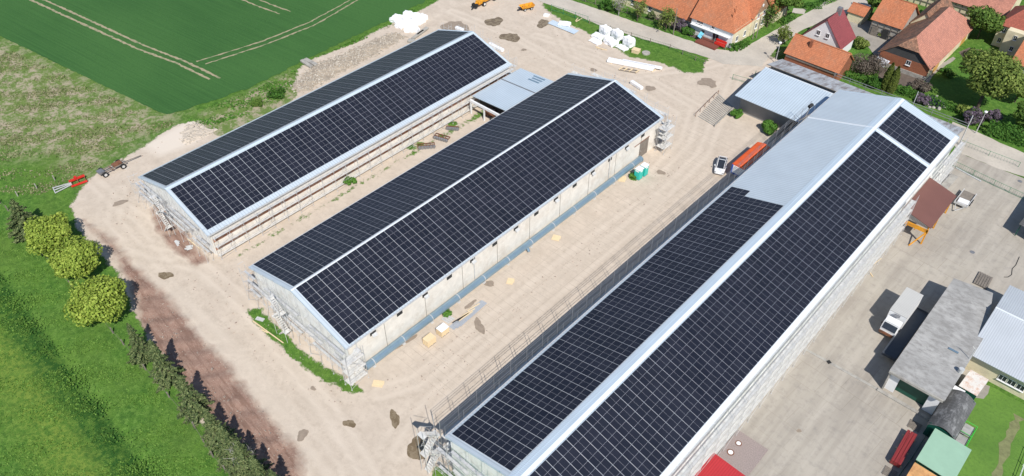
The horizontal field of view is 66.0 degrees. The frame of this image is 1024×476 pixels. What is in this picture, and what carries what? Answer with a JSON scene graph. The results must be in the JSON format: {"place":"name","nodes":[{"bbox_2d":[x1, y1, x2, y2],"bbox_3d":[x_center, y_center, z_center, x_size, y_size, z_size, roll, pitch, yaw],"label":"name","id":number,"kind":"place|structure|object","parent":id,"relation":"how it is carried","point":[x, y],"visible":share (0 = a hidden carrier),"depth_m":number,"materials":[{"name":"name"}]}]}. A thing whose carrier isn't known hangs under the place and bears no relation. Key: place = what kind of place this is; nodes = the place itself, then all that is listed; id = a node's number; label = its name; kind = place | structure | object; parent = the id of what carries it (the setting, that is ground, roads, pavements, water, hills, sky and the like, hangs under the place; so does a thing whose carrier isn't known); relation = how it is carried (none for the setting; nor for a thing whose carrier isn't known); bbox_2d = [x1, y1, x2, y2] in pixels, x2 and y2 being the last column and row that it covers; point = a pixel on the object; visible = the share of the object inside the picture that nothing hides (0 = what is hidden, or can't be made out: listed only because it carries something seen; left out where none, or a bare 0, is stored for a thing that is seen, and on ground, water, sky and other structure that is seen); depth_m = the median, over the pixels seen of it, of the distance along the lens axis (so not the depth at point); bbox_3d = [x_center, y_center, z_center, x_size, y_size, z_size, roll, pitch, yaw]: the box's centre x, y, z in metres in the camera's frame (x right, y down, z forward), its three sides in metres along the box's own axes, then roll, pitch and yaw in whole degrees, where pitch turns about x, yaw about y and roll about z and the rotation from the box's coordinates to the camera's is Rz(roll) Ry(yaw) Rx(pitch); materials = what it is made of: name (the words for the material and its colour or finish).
{"place":"outdoors","nodes":[
{"label":"outdoors","id":0,"kind":"place"},
{"bbox_2d":[0,0,424,113],"bbox_3d":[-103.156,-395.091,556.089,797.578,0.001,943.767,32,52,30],"label":"wheat field","id":1,"kind":"structure","parent":0,"point":[192,31],"depth_m":178.45,"materials":[{"name":"plant"}]},
{"bbox_2d":[30,0,209,79],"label":"tractor track","id":2,"kind":"structure","parent":1,"relation":"on","point":[112,37],"depth_m":177.76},
{"bbox_2d":[45,0,219,78],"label":"tractor track","id":3,"kind":"structure","parent":1,"relation":"on","point":[135,41],"depth_m":177.59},
{"bbox_2d":[196,0,348,61],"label":"tractor track","id":4,"kind":"structure","parent":1,"relation":"on","point":[273,36],"depth_m":178.76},
{"bbox_2d":[206,0,357,63],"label":"tractor track","id":5,"kind":"structure","parent":1,"relation":"on","point":[284,36],"depth_m":178.76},
{"bbox_2d":[0,0,1023,475],"bbox_3d":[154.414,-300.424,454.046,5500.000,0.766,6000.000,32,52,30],"label":"ground","id":6,"kind":"structure","parent":0,"point":[192,294],"depth_m":123.50,"materials":[{"name":"soil"}]},
{"bbox_2d":[5,199,39,243],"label":"spruce tree","id":7,"kind":"object","parent":6,"relation":"on","point":[18,216],"visible":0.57,"depth_m":126.89,"materials":[{"name":"green plant"}]},
{"bbox_2d":[23,211,71,255],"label":"broadleaf tree","id":8,"kind":"object","parent":6,"relation":"on","point":[45,234],"visible":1,"depth_m":122.44,"materials":[{"name":"green plant"}]},
{"bbox_2d":[52,174,87,192],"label":"farm implement","id":9,"kind":"object","parent":6,"relation":"on","point":[72,180],"visible":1,"depth_m":139.27,"materials":[{"name":"red paint"}]},
{"bbox_2d":[44,235,102,278],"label":"broadleaf tree","id":10,"kind":"object","parent":6,"relation":"on","point":[72,256],"visible":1,"depth_m":118.47,"materials":[{"name":"green plant"}]},
{"bbox_2d":[0,277,148,475],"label":"ditch grass","id":11,"kind":"structure","parent":6,"relation":"on","point":[84,406],"depth_m":106.31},
{"bbox_2d":[0,51,172,195],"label":"meadow weeds","id":12,"kind":"object","parent":6,"relation":"on","point":[71,133],"visible":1,"depth_m":152.30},
{"bbox_2d":[61,274,127,326],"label":"broadleaf tree","id":13,"kind":"object","parent":6,"relation":"on","point":[101,298],"visible":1,"depth_m":111.84,"materials":[{"name":"green plant"}]},
{"bbox_2d":[0,226,221,475],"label":"meadow grass","id":14,"kind":"structure","parent":6,"relation":"on","point":[86,373],"depth_m":106.10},
{"bbox_2d":[96,155,140,177],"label":"wagon chassis","id":15,"kind":"object","parent":6,"relation":"on","point":[105,174],"visible":1,"depth_m":142.22,"materials":[{"name":"metal"}]},
{"bbox_2d":[126,323,151,369],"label":"spruce tree","id":16,"kind":"object","parent":6,"relation":"on","point":[139,350],"visible":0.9,"depth_m":108.60,"materials":[{"name":"green plant"}]},
{"bbox_2d":[148,339,185,393],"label":"spruce tree","id":17,"kind":"object","parent":6,"relation":"on","point":[166,374],"visible":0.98,"depth_m":106.09,"materials":[{"name":"green plant"}]},
{"bbox_2d":[126,167,213,261],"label":"scaffold","id":18,"kind":"object","parent":6,"relation":"on","point":[161,208],"visible":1,"depth_m":127.47,"materials":[{"name":"metal"}]},
{"bbox_2d":[175,375,214,429],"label":"spruce tree","id":19,"kind":"object","parent":6,"relation":"on","point":[193,402],"visible":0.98,"depth_m":102.11,"materials":[{"name":"green plant"}]},
{"bbox_2d":[179,122,217,144],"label":"gravel heap","id":20,"kind":"object","parent":6,"relation":"on","point":[193,132],"visible":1,"depth_m":151.12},
{"bbox_2d":[200,409,235,455],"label":"spruce tree","id":21,"kind":"object","parent":6,"relation":"on","point":[210,424],"visible":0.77,"depth_m":98.72,"materials":[{"name":"green plant"}]},
{"bbox_2d":[214,423,255,473],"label":"spruce tree","id":22,"kind":"object","parent":6,"relation":"on","point":[226,439],"visible":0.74,"depth_m":96.78,"materials":[{"name":"green plant"}]},
{"bbox_2d":[228,440,272,475],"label":"spruce tree","id":23,"kind":"object","parent":6,"relation":"on","point":[241,455],"visible":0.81,"depth_m":94.57,"materials":[{"name":"green plant"}]},
{"bbox_2d":[248,455,268,475],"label":"spruce tree","id":24,"kind":"object","parent":6,"relation":"on","point":[256,469],"visible":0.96,"depth_m":92.25,"materials":[{"name":"green plant"}]},
{"bbox_2d":[266,86,285,98],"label":"bush","id":25,"kind":"object","parent":6,"relation":"on","point":[277,92],"visible":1,"depth_m":159.85,"materials":[{"name":"green plant"}]},
{"bbox_2d":[237,261,345,373],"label":"scaffold","id":26,"kind":"object","parent":6,"relation":"on","point":[272,298],"visible":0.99,"depth_m":110.33,"materials":[{"name":"metal"}]},
{"bbox_2d":[183,8,414,125],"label":"verge weeds","id":27,"kind":"object","parent":6,"relation":"on","point":[214,121],"visible":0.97,"depth_m":159.63,"materials":[{"name":"green plant"}]},
{"bbox_2d":[138,29,511,254],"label":"solar hall","id":28,"kind":"structure","parent":6,"relation":"on","point":[230,178],"depth_m":140.06,"materials":[{"name":"glass"}]},
{"bbox_2d":[290,32,407,94],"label":"rubble","id":29,"kind":"object","parent":6,"relation":"on","point":[320,72],"visible":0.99,"depth_m":169.87,"materials":[{"name":"soil"}]},
{"bbox_2d":[338,339,368,390],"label":"scaffold","id":30,"kind":"object","parent":6,"relation":"on","point":[356,368],"visible":1,"depth_m":105.88,"materials":[{"name":"metal"}]},
{"bbox_2d":[210,65,515,259],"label":"scaffold","id":31,"kind":"object","parent":6,"relation":"on","point":[243,221],"visible":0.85,"depth_m":137.95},
{"bbox_2d":[92,9,697,475],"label":"loose stones","id":32,"kind":"object","parent":6,"relation":"on","point":[268,325],"visible":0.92,"depth_m":113.99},
{"bbox_2d":[407,436,425,457],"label":"puddle","id":33,"kind":"object","parent":6,"relation":"on","point":[411,448],"visible":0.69,"depth_m":100.58,"materials":[{"name":"liquid"}]},
{"bbox_2d":[422,332,435,347],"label":"wooden crate","id":34,"kind":"object","parent":6,"relation":"on","point":[429,339],"visible":1,"depth_m":112.35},
{"bbox_2d":[436,323,448,337],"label":"wooden crate","id":35,"kind":"object","parent":6,"relation":"on","point":[442,329],"visible":1,"depth_m":113.76,"materials":[{"name":"white wood"}]},
{"bbox_2d":[440,21,468,30],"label":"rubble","id":36,"kind":"object","parent":6,"relation":"on","point":[453,24],"visible":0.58,"depth_m":182.60,"materials":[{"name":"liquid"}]},
{"bbox_2d":[248,73,663,364],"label":"solar hall","id":37,"kind":"structure","parent":6,"relation":"on","point":[376,271],"depth_m":123.06,"materials":[{"name":"glass"}]},
{"bbox_2d":[416,415,501,475],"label":"scaffold","id":38,"kind":"object","parent":6,"relation":"on","point":[425,453],"visible":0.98,"depth_m":93.49,"materials":[{"name":"metal"}]},
{"bbox_2d":[449,300,486,329],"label":"sheet pile","id":39,"kind":"object","parent":6,"relation":"on","point":[467,315],"visible":0.98,"depth_m":116.69,"materials":[{"name":"silver metal"}]},
{"bbox_2d":[364,156,643,369],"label":"duct","id":40,"kind":"object","parent":6,"relation":"on","point":[402,339],"visible":0.99,"depth_m":122.39,"materials":[{"name":"metal"}]},
{"bbox_2d":[469,68,553,120],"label":"link shed","id":41,"kind":"structure","parent":6,"relation":"on","point":[502,95],"depth_m":155.18,"materials":[{"name":"metal"}]},
{"bbox_2d":[571,64,669,131],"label":"scaffold","id":42,"kind":"object","parent":6,"relation":"on","point":[633,92],"visible":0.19,"depth_m":148.06,"materials":[{"name":"metal"}]},
{"bbox_2d":[439,101,815,471],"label":"scaffold","id":43,"kind":"object","parent":6,"relation":"on","point":[448,445],"visible":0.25,"depth_m":109.63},
{"bbox_2d":[622,35,635,47],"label":"wrapped pack","id":44,"kind":"object","parent":6,"relation":"on","point":[629,41],"visible":1,"depth_m":174.77,"materials":[{"name":"white plastic"}]},
{"bbox_2d":[607,57,661,71],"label":"wrapped beams","id":45,"kind":"structure","parent":6,"relation":"on","point":[636,64],"depth_m":168.76,"materials":[{"name":"white plastic"}]},
{"bbox_2d":[629,0,647,20],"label":"bare tree","id":46,"kind":"object","parent":6,"relation":"on","point":[640,8],"visible":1,"depth_m":181.71,"materials":[{"name":"green plant"}]},
{"bbox_2d":[583,0,726,49],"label":"fence","id":47,"kind":"object","parent":6,"relation":"on","point":[659,22],"visible":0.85,"depth_m":182.87,"materials":[{"name":"black wood"}]},
{"bbox_2d":[613,0,698,26],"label":"long farm wing","id":48,"kind":"structure","parent":6,"relation":"on","point":[685,9],"depth_m":181.68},
{"bbox_2d":[654,114,676,154],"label":"scaffold","id":49,"kind":"object","parent":6,"relation":"on","point":[665,135],"visible":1,"depth_m":144.75,"materials":[{"name":"metal"}]},
{"bbox_2d":[657,5,678,30],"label":"tree","id":50,"kind":"object","parent":6,"relation":"on","point":[667,18],"visible":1,"depth_m":178.10,"materials":[{"name":"green plant"}]},
{"bbox_2d":[445,90,959,475],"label":"solar hall","id":51,"kind":"structure","parent":6,"relation":"on","point":[659,359],"depth_m":104.76,"materials":[{"name":"metal"}]},
{"bbox_2d":[698,94,734,125],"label":"slatted floor","id":52,"kind":"structure","parent":6,"relation":"on","point":[724,108],"depth_m":156.73,"materials":[{"name":"concrete"}]},
{"bbox_2d":[714,156,727,174],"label":"parked car","id":53,"kind":"object","parent":6,"relation":"on","point":[720,165],"visible":1,"depth_m":141.78,"materials":[{"name":"white paint"}]},
{"bbox_2d":[690,0,771,49],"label":"farmhouse","id":54,"kind":"object","parent":6,"relation":"on","point":[731,21],"visible":0.98,"depth_m":175.35,"materials":[{"name":"tile"}]},
{"bbox_2d":[731,142,769,175],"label":"covered trailer","id":55,"kind":"object","parent":6,"relation":"on","point":[751,159],"visible":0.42,"depth_m":140.28,"materials":[{"name":"orange fabric"}]},
{"bbox_2d":[761,119,777,135],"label":"bush","id":56,"kind":"object","parent":6,"relation":"on","point":[769,127],"visible":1,"depth_m":150.06,"materials":[{"name":"green plant"}]},
{"bbox_2d":[761,0,782,26],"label":"tree","id":57,"kind":"object","parent":6,"relation":"on","point":[772,11],"visible":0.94,"depth_m":179.12,"materials":[{"name":"green plant"}]},
{"bbox_2d":[772,24,792,44],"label":"tree","id":58,"kind":"object","parent":6,"relation":"on","point":[783,33],"visible":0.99,"depth_m":173.79,"materials":[{"name":"green plant"}]},
{"bbox_2d":[735,67,833,131],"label":"open shed","id":59,"kind":"structure","parent":6,"relation":"on","point":[779,99],"depth_m":152.44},
{"bbox_2d":[774,0,803,16],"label":"broadleaf tree","id":60,"kind":"object","parent":6,"relation":"on","point":[795,3],"visible":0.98,"depth_m":180.29,"materials":[{"name":"green plant"}]},
{"bbox_2d":[784,33,854,79],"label":"brick shed","id":61,"kind":"structure","parent":6,"relation":"on","point":[817,56],"depth_m":164.82,"materials":[{"name":"orange ceramic"}]},
{"bbox_2d":[802,6,855,51],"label":"gabled house","id":62,"kind":"structure","parent":6,"relation":"on","point":[835,30],"depth_m":170.25,"materials":[{"name":"red tile"}]},
{"bbox_2d":[847,2,872,24],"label":"outhouse","id":63,"kind":"structure","parent":6,"relation":"on","point":[858,13],"depth_m":182.65,"materials":[{"name":"tile"}]},
{"bbox_2d":[854,36,870,48],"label":"bush","id":64,"kind":"object","parent":6,"relation":"on","point":[861,42],"visible":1,"depth_m":173.87,"materials":[{"name":"green plant"}]},
{"bbox_2d":[767,59,963,150],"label":"long shed","id":65,"kind":"structure","parent":6,"relation":"on","point":[811,77],"depth_m":156.10,"materials":[{"name":"metal"}]},
{"bbox_2d":[850,53,888,74],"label":"bush","id":66,"kind":"object","parent":6,"relation":"on","point":[875,66],"visible":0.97,"depth_m":165.71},
{"bbox_2d":[717,153,1023,475],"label":"paved yard","id":67,"kind":"structure","parent":6,"relation":"on","point":[847,424],"depth_m":112.05,"materials":[{"name":"concrete"}]},
{"bbox_2d":[695,454,744,475],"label":"red roof annex","id":68,"kind":"object","parent":67,"relation":"on","point":[716,465],"visible":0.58,"depth_m":95.25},
{"bbox_2d":[717,430,767,475],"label":"manhole slab","id":69,"kind":"structure","parent":67,"relation":"on","point":[743,453],"depth_m":99.75,"materials":[{"name":"concrete"}]},
{"bbox_2d":[677,194,919,475],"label":"scaffold","id":70,"kind":"object","parent":67,"relation":"on","point":[734,420],"visible":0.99,"depth_m":105.55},
{"bbox_2d":[803,348,877,389],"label":"drain channel","id":71,"kind":"object","parent":67,"relation":"on","point":[844,370],"visible":0.64,"depth_m":109.51,"materials":[{"name":"concrete"}]},
{"bbox_2d":[878,287,923,337],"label":"box truck","id":72,"kind":"object","parent":67,"relation":"on","point":[904,307],"visible":0.94,"depth_m":113.25,"materials":[{"name":"metal"}]},
{"bbox_2d":[888,430,916,467],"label":"sheet stack","id":73,"kind":"object","parent":67,"relation":"on","point":[901,456],"visible":1,"depth_m":99.44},
{"bbox_2d":[881,307,927,360],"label":"flatbed trailer","id":74,"kind":"object","parent":67,"relation":"on","point":[896,345],"visible":0.85,"depth_m":112.62,"materials":[{"name":"black metal"}]},
{"bbox_2d":[903,176,955,245],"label":"canopy","id":75,"kind":"object","parent":67,"relation":"on","point":[934,201],"visible":0.82,"depth_m":129.05,"materials":[{"name":"metal"}]},
{"bbox_2d":[923,389,975,439],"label":"curved roof shed","id":76,"kind":"structure","parent":67,"relation":"on","point":[952,413],"depth_m":101.07,"materials":[{"name":"grey metal"}]},
{"bbox_2d":[935,135,968,184],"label":"scaffold","id":77,"kind":"object","parent":67,"relation":"on","point":[945,170],"visible":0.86,"depth_m":135.16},
{"bbox_2d":[953,188,976,210],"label":"car trailer","id":78,"kind":"object","parent":67,"relation":"on","point":[967,195],"visible":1,"depth_m":135.88,"materials":[{"name":"metal"}]},
{"bbox_2d":[973,272,992,288],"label":"board stack","id":79,"kind":"object","parent":67,"relation":"on","point":[984,280],"visible":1,"depth_m":122.04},
{"bbox_2d":[965,285,1023,399],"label":"workshop hall","id":80,"kind":"structure","parent":67,"relation":"on","point":[997,358],"depth_m":107.73,"materials":[{"name":"silver metal"}]},
{"bbox_2d":[867,75,882,88],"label":"bush","id":81,"kind":"object","parent":6,"relation":"on","point":[875,82],"visible":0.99,"depth_m":161.85,"materials":[{"name":"green plant"}]},
{"bbox_2d":[880,62,894,91],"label":"cypress tree","id":82,"kind":"object","parent":6,"relation":"on","point":[888,74],"visible":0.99,"depth_m":159.67,"materials":[{"name":"green plant"}]},
{"bbox_2d":[886,66,900,93],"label":"cypress tree","id":83,"kind":"object","parent":6,"relation":"on","point":[893,83],"visible":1,"depth_m":159.21,"materials":[{"name":"green plant"}]},
{"bbox_2d":[868,0,919,40],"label":"timber barn","id":84,"kind":"structure","parent":6,"relation":"on","point":[891,19],"depth_m":176.02,"materials":[{"name":"ceramic"}]},
{"bbox_2d":[878,68,926,85],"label":"garden bed","id":85,"kind":"object","parent":6,"relation":"on","point":[905,80],"visible":0.26,"depth_m":165.37,"materials":[{"name":"soil"}]},
{"bbox_2d":[833,73,972,140],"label":"railing","id":86,"kind":"object","parent":6,"relation":"on","point":[912,102],"visible":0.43,"depth_m":149.59,"materials":[{"name":"metal"}]},
{"bbox_2d":[842,70,980,117],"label":"hedge","id":87,"kind":"object","parent":6,"relation":"on","point":[943,104],"visible":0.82,"depth_m":159.70,"materials":[{"name":"green plant"}]},
{"bbox_2d":[910,77,932,92],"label":"bush","id":88,"kind":"object","parent":6,"relation":"on","point":[921,87],"visible":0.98,"depth_m":160.03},
{"bbox_2d":[916,92,931,104],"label":"bush","id":89,"kind":"object","parent":6,"relation":"on","point":[923,98],"visible":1,"depth_m":157.81,"materials":[{"name":"purple plant"}]},
{"bbox_2d":[878,7,974,80],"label":"brick barn","id":90,"kind":"structure","parent":6,"relation":"on","point":[924,49],"depth_m":167.20,"materials":[{"name":"brown tile"}]},
{"bbox_2d":[909,0,953,23],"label":"brown roof annex","id":91,"kind":"object","parent":6,"relation":"on","point":[930,9],"visible":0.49,"depth_m":176.71,"materials":[{"name":"tile"}]},
{"bbox_2d":[906,0,1021,19],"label":"long tiled barn","id":92,"kind":"structure","parent":6,"relation":"on","point":[1005,7],"depth_m":182.45,"materials":[{"name":"pink tile"}]},
{"bbox_2d":[963,106,983,124],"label":"bush","id":93,"kind":"object","parent":6,"relation":"on","point":[976,114],"visible":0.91,"depth_m":152.04,"materials":[{"name":"purple plant"}]},
{"bbox_2d":[966,5,1006,38],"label":"broadleaf tree","id":94,"kind":"object","parent":6,"relation":"on","point":[987,20],"visible":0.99,"depth_m":173.00,"materials":[{"name":"green plant"}]},
{"bbox_2d":[958,47,1023,107],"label":"broadleaf tree","id":95,"kind":"object","parent":6,"relation":"on","point":[997,75],"visible":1,"depth_m":150.79,"materials":[{"name":"green plant"}]},
{"bbox_2d":[983,109,1002,121],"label":"bush","id":96,"kind":"object","parent":6,"relation":"on","point":[996,114],"visible":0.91,"depth_m":152.75,"materials":[{"name":"purple plant"}]},
{"bbox_2d":[984,119,1023,147],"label":"hedge","id":97,"kind":"object","parent":6,"relation":"on","point":[999,128],"visible":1,"depth_m":148.75,"materials":[{"name":"green plant"}]},
{"bbox_2d":[991,5,1023,55],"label":"cream house","id":98,"kind":"structure","parent":6,"relation":"on","point":[1009,39],"depth_m":171.78,"materials":[{"name":"paint"}]},
{"bbox_2d":[1013,100,1023,131],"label":"broadleaf tree","id":99,"kind":"object","parent":6,"relation":"on","point":[1018,115],"visible":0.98,"depth_m":148.62,"materials":[{"name":"green plant"}]},
{"bbox_2d":[539,0,870,66],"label":"road","id":100,"kind":"structure","parent":0,"point":[760,51],"depth_m":180.55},
{"bbox_2d":[846,15,888,55],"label":"driveway","id":101,"kind":"structure","parent":0,"point":[876,42],"depth_m":178.83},
{"bbox_2d":[907,463,935,475],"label":"rusty roof shed","id":102,"kind":"structure","parent":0,"point":[916,469],"depth_m":95.45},
{"bbox_2d":[877,278,992,420],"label":"garage","id":103,"kind":"structure","parent":0,"point":[927,369],"depth_m":107.16,"materials":[{"name":"concrete"}]},
{"bbox_2d":[895,380,928,404],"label":"door","id":104,"kind":"structure","parent":103,"relation":"in","point":[902,387],"depth_m":105.47,"materials":[{"name":"green paint"}]},
{"bbox_2d":[916,428,970,475],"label":"green roof shed","id":105,"kind":"structure","parent":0,"point":[941,454],"depth_m":96.94,"materials":[{"name":"paint"}]},
{"bbox_2d":[956,420,977,446],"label":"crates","id":106,"kind":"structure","parent":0,"point":[967,430],"depth_m":100.97,"materials":[{"name":"green paint"}]},
{"bbox_2d":[952,122,1023,175],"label":"lane","id":107,"kind":"structure","parent":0,"point":[977,139],"depth_m":146.65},
{"bbox_2d":[955,385,1023,475],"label":"garden lawn","id":108,"kind":"structure","parent":0,"point":[991,417],"depth_m":101.78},
{"bbox_2d":[953,370,988,399],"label":"patched lean to","id":109,"kind":"object","parent":108,"relation":"on","point":[972,384],"visible":0.79,"depth_m":104.83,"materials":[{"name":"beige metal"}]},
{"bbox_2d":[992,413,1023,475],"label":"worn path","id":110,"kind":"structure","parent":108,"relation":"on","point":[1006,442],"depth_m":100.90,"materials":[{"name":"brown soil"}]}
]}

